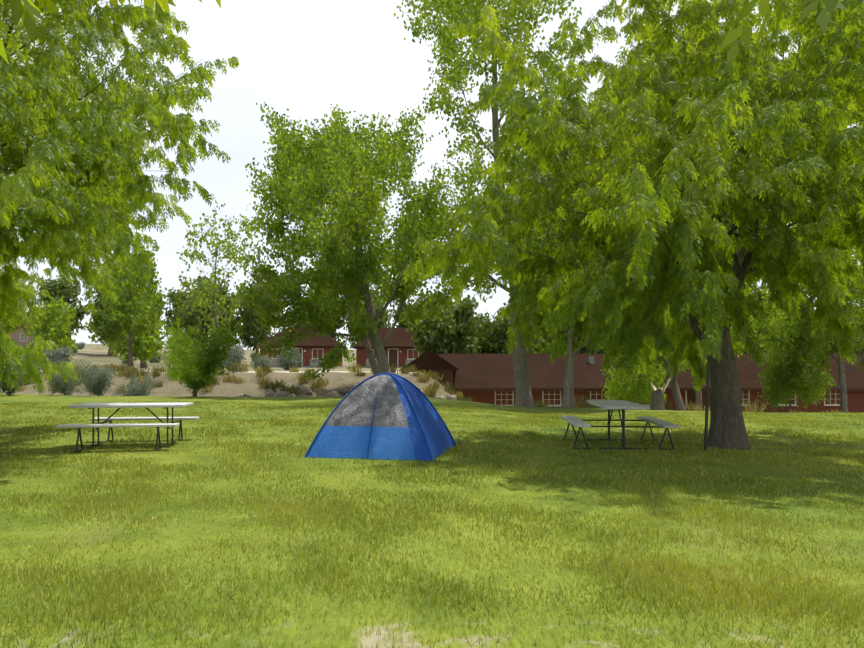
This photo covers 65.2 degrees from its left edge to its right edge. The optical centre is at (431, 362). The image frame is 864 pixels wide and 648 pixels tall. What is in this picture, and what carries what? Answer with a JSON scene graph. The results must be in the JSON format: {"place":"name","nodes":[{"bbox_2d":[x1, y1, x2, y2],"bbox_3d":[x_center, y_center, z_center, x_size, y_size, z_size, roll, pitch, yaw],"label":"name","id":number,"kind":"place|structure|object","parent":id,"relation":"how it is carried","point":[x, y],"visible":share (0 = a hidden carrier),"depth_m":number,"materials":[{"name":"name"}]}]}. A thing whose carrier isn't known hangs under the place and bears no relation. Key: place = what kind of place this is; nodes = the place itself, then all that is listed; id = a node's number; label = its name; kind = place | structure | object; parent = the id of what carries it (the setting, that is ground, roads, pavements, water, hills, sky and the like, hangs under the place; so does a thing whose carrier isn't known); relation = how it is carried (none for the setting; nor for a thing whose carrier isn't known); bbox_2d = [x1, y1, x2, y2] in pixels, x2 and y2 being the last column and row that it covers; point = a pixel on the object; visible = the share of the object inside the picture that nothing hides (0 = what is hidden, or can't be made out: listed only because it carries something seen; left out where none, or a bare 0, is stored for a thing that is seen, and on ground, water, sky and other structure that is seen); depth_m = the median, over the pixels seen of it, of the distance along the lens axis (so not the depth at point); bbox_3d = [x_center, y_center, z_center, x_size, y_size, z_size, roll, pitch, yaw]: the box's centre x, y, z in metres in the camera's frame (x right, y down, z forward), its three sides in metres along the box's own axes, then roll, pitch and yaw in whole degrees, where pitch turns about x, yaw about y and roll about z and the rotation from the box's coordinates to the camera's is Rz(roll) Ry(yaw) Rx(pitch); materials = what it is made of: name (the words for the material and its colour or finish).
{"place":"outdoors","nodes":[
{"label":"outdoors","id":0,"kind":"place"},
{"bbox_2d":[22,275,94,343],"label":"tree","id":1,"kind":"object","parent":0,"point":[54,288],"depth_m":93.53,"materials":[{"name":"green plant"}]},
{"bbox_2d":[89,279,135,355],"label":"tree","id":2,"kind":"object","parent":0,"point":[97,302],"depth_m":92.62,"materials":[{"name":"green plant"}]},
{"bbox_2d":[162,287,208,344],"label":"tree","id":3,"kind":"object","parent":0,"point":[184,296],"depth_m":95.68,"materials":[{"name":"green plant"}]},
{"bbox_2d":[173,273,242,350],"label":"tree","id":4,"kind":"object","parent":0,"point":[187,318],"depth_m":82.89,"materials":[{"name":"green plant"}]},
{"bbox_2d":[227,277,285,357],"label":"tree","id":5,"kind":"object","parent":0,"point":[251,330],"depth_m":82.33,"materials":[{"name":"green plant"}]},
{"bbox_2d":[297,276,347,341],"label":"tree","id":6,"kind":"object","parent":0,"point":[338,326],"depth_m":93.33,"materials":[{"name":"green plant"}]},
{"bbox_2d":[343,288,392,344],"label":"tree","id":7,"kind":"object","parent":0,"point":[384,318],"depth_m":88.12,"materials":[{"name":"green plant"}]},
{"bbox_2d":[389,299,419,332],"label":"tree","id":8,"kind":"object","parent":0,"point":[401,324],"depth_m":95.43,"materials":[{"name":"green plant"}]},
{"bbox_2d":[0,344,863,647],"bbox_3d":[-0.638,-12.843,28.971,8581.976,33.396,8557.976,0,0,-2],"label":"ground","id":9,"kind":"structure","parent":0,"point":[222,392],"depth_m":5.96,"materials":[{"name":"green plant"}]},
{"bbox_2d":[0,359,28,395],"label":"sage","id":10,"kind":"object","parent":9,"relation":"on","point":[3,384],"depth_m":30.77,"materials":[{"name":"green plant"}]},
{"bbox_2d":[2,319,33,347],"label":"house","id":11,"kind":"structure","parent":9,"relation":"on","point":[15,336],"depth_m":98.01,"materials":[{"name":"pink"}]},
{"bbox_2d":[0,243,78,393],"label":"ash","id":12,"kind":"object","parent":9,"relation":"on","point":[34,353],"depth_m":25.40},
{"bbox_2d":[22,296,77,357],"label":"tree","id":13,"kind":"object","parent":9,"relation":"on","point":[51,320],"depth_m":64.28,"materials":[{"name":"green plant"}]},
{"bbox_2d":[43,345,74,365],"bbox_3d":[-30.716,-0.348,55.674,2.264,2.246,2.795,0,0,-2],"label":"scrub","id":14,"kind":"object","parent":9,"relation":"on","point":[58,355],"visible":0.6,"depth_m":54.94,"materials":[{"name":"green plant"}]},
{"bbox_2d":[44,360,88,395],"bbox_3d":[-17.151,0.778,31.846,2.295,1.803,1.762,0,0,-2],"label":"sage","id":15,"kind":"object","parent":9,"relation":"on","point":[58,384],"depth_m":31.63,"materials":[{"name":"green plant"}]},
{"bbox_2d":[74,342,85,348],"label":"scrub","id":16,"kind":"object","parent":9,"relation":"on","point":[81,345],"visible":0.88,"depth_m":110.36,"materials":[{"name":"plant"}]},
{"bbox_2d":[73,359,117,395],"bbox_3d":[-15.634,0.728,31.451,1.835,1.950,1.539,0,0,-2],"label":"sage","id":17,"kind":"object","parent":9,"relation":"on","point":[96,380],"depth_m":31.21,"materials":[{"name":"green plant"}]},
{"bbox_2d":[0,0,238,319],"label":"ash","id":18,"kind":"object","parent":9,"relation":"on","point":[83,228],"depth_m":11.48},
{"bbox_2d":[106,306,136,365],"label":"tree","id":19,"kind":"object","parent":9,"relation":"on","point":[117,348],"depth_m":69.67,"materials":[{"name":"green plant"}]},
{"bbox_2d":[82,242,167,366],"bbox_3d":[-22.919,-4.364,51.603,5.515,10.139,5.867,0,0,-2],"label":"thin tree","id":20,"kind":"object","parent":9,"relation":"on","point":[152,303],"depth_m":50.32,"materials":[{"name":"green plant"}]},
{"bbox_2d":[56,402,198,451],"bbox_3d":[-5.532,1.145,12.495,1.980,0.770,1.800,0,0,-6],"label":"picnic table","id":21,"kind":"object","parent":9,"relation":"on","point":[110,418],"visible":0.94,"depth_m":12.31,"materials":[{"name":"grey metal"}]},
{"bbox_2d":[115,371,157,395],"bbox_3d":[-14.289,1.304,32.650,1.949,1.816,1.439,0,0,-2],"label":"sage","id":22,"kind":"object","parent":9,"relation":"on","point":[142,390],"depth_m":32.42,"materials":[{"name":"green plant"}]},
{"bbox_2d":[114,310,166,368],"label":"tree","id":23,"kind":"object","parent":9,"relation":"on","point":[147,346],"depth_m":60.15,"materials":[{"name":"green plant"}]},
{"bbox_2d":[147,351,163,362],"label":"scrub","id":24,"kind":"object","parent":9,"relation":"on","point":[154,360],"visible":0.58,"depth_m":82.52,"materials":[{"name":"green plant"}]},
{"bbox_2d":[156,310,246,395],"bbox_3d":[-10.689,-0.386,30.093,4.041,4.073,3.581,0,0,32],"label":"green shrub","id":25,"kind":"object","parent":9,"relation":"on","point":[193,363],"depth_m":29.86,"materials":[{"name":"green plant"}]},
{"bbox_2d":[166,203,260,366],"bbox_3d":[-17.631,-6.250,54.680,7.463,13.923,7.930,0,0,-2],"label":"thin tree","id":26,"kind":"object","parent":9,"relation":"on","point":[187,284],"depth_m":54.19,"materials":[{"name":"green plant"}]},
{"bbox_2d":[220,341,246,369],"bbox_3d":[-15.151,-0.440,51.066,2.217,2.636,2.308,0,0,-2],"label":"scrub","id":27,"kind":"object","parent":9,"relation":"on","point":[236,354],"visible":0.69,"depth_m":50.77,"materials":[{"name":"green plant"}]},
{"bbox_2d":[251,354,272,369],"bbox_3d":[-11.781,0.158,46.569,1.572,1.568,1.541,0,0,-2],"label":"scrub","id":28,"kind":"object","parent":9,"relation":"on","point":[267,362],"visible":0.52,"depth_m":46.29,"materials":[{"name":"green plant"}]},
{"bbox_2d":[273,346,304,369],"bbox_3d":[-10.755,-0.348,50.391,2.301,2.244,1.930,0,0,-2],"label":"scrub","id":29,"kind":"object","parent":9,"relation":"on","point":[295,360],"visible":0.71,"depth_m":50.12,"materials":[{"name":"green plant"}]},
{"bbox_2d":[255,327,343,367],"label":"cabin","id":30,"kind":"object","parent":9,"relation":"on","point":[313,348],"visible":0.52,"depth_m":73.57,"materials":[{"name":"red wood"}]},
{"bbox_2d":[228,116,430,374],"bbox_3d":[-4.972,-5.083,33.155,10.062,13.681,9.078,0,0,-2],"label":"cottonwood","id":31,"kind":"object","parent":9,"relation":"on","point":[262,272],"depth_m":31.91,"materials":[{"name":"green plant"}]},
{"bbox_2d":[230,102,458,385],"bbox_3d":[-4.125,-5.579,32.372,11.388,15.615,7.659,0,0,-2],"label":"cottonwood","id":32,"kind":"object","parent":9,"relation":"on","point":[347,145],"depth_m":31.49,"materials":[{"name":"green plant"}]},
{"bbox_2d":[235,387,456,399],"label":"bank rocks","id":33,"kind":"object","parent":9,"relation":"on","point":[281,393],"visible":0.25,"depth_m":33.61,"materials":[{"name":"grey stone"}]},
{"bbox_2d":[298,373,460,462],"bbox_3d":[-0.800,0.873,11.656,2.296,1.407,2.296,0,0,12],"label":"tent","id":34,"kind":"object","parent":9,"relation":"on","point":[386,416],"visible":0.94,"depth_m":10.94,"materials":[{"name":"blue fabric"}]},
{"bbox_2d":[352,328,420,367],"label":"cabin","id":35,"kind":"object","parent":9,"relation":"on","point":[399,349],"visible":0.56,"depth_m":74.39,"materials":[{"name":"red wood"}]},
{"bbox_2d":[18,361,839,412],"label":"bank grass tufts","id":36,"kind":"object","parent":9,"relation":"on","point":[127,371],"visible":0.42,"depth_m":36.13,"materials":[{"name":"plant"}]},
{"bbox_2d":[393,0,593,406],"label":"tall cottonwood","id":37,"kind":"object","parent":9,"relation":"on","point":[447,43],"depth_m":28.74,"materials":[{"name":"green plant"}]},
{"bbox_2d":[475,303,546,353],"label":"tree","id":38,"kind":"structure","parent":9,"relation":"on","point":[494,338],"depth_m":59.54,"materials":[{"name":"green plant"}]},
{"bbox_2d":[509,273,609,407],"bbox_3d":[6.264,-3.231,29.912,5.341,10.734,6.040,0,0,-2],"label":"round tree","id":39,"kind":"object","parent":9,"relation":"on","point":[561,346],"depth_m":29.63,"materials":[{"name":"green plant"}]},
{"bbox_2d":[491,129,635,407],"bbox_3d":[5.959,-4.421,28.863,6.125,13.018,6.028,0,0,-37],"label":"round tree","id":40,"kind":"object","parent":9,"relation":"on","point":[599,331],"depth_m":28.60,"materials":[{"name":"green plant"}]},
{"bbox_2d":[545,330,606,353],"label":"tree","id":41,"kind":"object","parent":9,"relation":"on","point":[583,350],"depth_m":58.28,"materials":[{"name":"green plant"}]},
{"bbox_2d":[561,400,679,449],"bbox_3d":[3.377,1.127,12.398,1.800,0.770,1.980,0,0,4],"label":"picnic table","id":42,"kind":"object","parent":9,"relation":"on","point":[618,405],"visible":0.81,"depth_m":11.90,"materials":[{"name":"grey metal"}]},
{"bbox_2d":[396,0,863,449],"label":"ash tree","id":43,"kind":"object","parent":9,"relation":"on","point":[810,153],"depth_m":10.58,"materials":[{"name":"green plant"}]},
{"bbox_2d":[400,349,863,412],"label":"lodge building","id":44,"kind":"structure","parent":9,"relation":"on","point":[485,378],"depth_m":46.86,"materials":[{"name":"red wood"}]},
{"bbox_2d":[600,344,667,405],"bbox_3d":[10.966,1.111,36.387,3.824,5.755,3.584,0,0,-2],"label":"bush","id":45,"kind":"object","parent":9,"relation":"on","point":[624,391],"depth_m":35.77,"materials":[{"name":"green plant"}]},
{"bbox_2d":[605,238,706,410],"bbox_3d":[10.151,-2.873,33.172,7.029,13.368,7.341,0,0,-2],"label":"yard tree","id":46,"kind":"object","parent":9,"relation":"on","point":[683,363],"depth_m":33.15,"materials":[{"name":"green plant"}]},
{"bbox_2d":[649,377,670,409],"bbox_3d":[9.368,1.318,27.910,0.786,1.470,0.786,0,0,43],"label":"stump","id":47,"kind":"object","parent":9,"relation":"on","point":[657,400],"visible":0.92,"depth_m":27.72,"materials":[{"name":"grey wood"}]},
{"bbox_2d":[704,337,710,450],"bbox_3d":[4.711,0.638,11.560,0.050,2.156,0.053,3,-1,-19],"label":"post","id":48,"kind":"object","parent":9,"relation":"on","point":[707,401],"visible":0.81,"depth_m":11.54,"materials":[{"name":"metal"}]},
{"bbox_2d":[669,260,777,407],"bbox_3d":[17.036,-3.094,41.396,8.669,14.172,8.147,0,0,-2],"label":"yard tree","id":49,"kind":"object","parent":9,"relation":"on","point":[763,324],"depth_m":40.50,"materials":[{"name":"green plant"}]},
{"bbox_2d":[729,284,787,353],"bbox_3d":[30.296,-2.074,62.259,7.455,12.199,9.986,0,0,-2],"label":"tree","id":50,"kind":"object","parent":9,"relation":"on","point":[757,295],"depth_m":60.23,"materials":[{"name":"green plant"}]},
{"bbox_2d":[755,314,831,412],"bbox_3d":[20.651,0.508,38.949,4.450,6.964,4.066,0,0,-2],"label":"yard tree","id":51,"kind":"object","parent":9,"relation":"on","point":[782,389],"depth_m":38.35,"materials":[{"name":"green plant"}]},
{"bbox_2d":[759,222,863,411],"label":"yard tree","id":52,"kind":"object","parent":9,"relation":"on","point":[789,345],"depth_m":36.31,"materials":[{"name":"green plant"}]},
{"bbox_2d":[814,310,845,353],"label":"tree","id":53,"kind":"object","parent":9,"relation":"on","point":[833,348],"depth_m":61.92,"materials":[{"name":"green plant"}]},
{"bbox_2d":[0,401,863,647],"bbox_3d":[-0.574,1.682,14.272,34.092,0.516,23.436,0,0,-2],"label":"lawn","id":54,"kind":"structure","parent":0,"point":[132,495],"depth_m":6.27,"materials":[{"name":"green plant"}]},
{"bbox_2d":[0,0,863,349],"label":"sky","id":55,"kind":"structure","parent":0,"point":[304,57],"materials":[{"name":"white"}]},
{"bbox_2d":[406,289,484,355],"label":"tree","id":56,"kind":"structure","parent":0,"point":[454,331],"depth_m":59.45,"materials":[{"name":"green plant"}]},
{"bbox_2d":[472,310,492,349],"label":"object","id":57,"kind":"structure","parent":0,"point":[485,316],"depth_m":87.65,"materials":[{"name":"green plant"}]},
{"bbox_2d":[533,331,554,353],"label":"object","id":58,"kind":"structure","parent":0,"point":[542,343],"depth_m":87.25,"materials":[{"name":"green plant"}]},
{"bbox_2d":[834,304,863,353],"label":"tree","id":59,"kind":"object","parent":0,"point":[858,351],"depth_m":85.28,"materials":[{"name":"green plant"}]}
]}

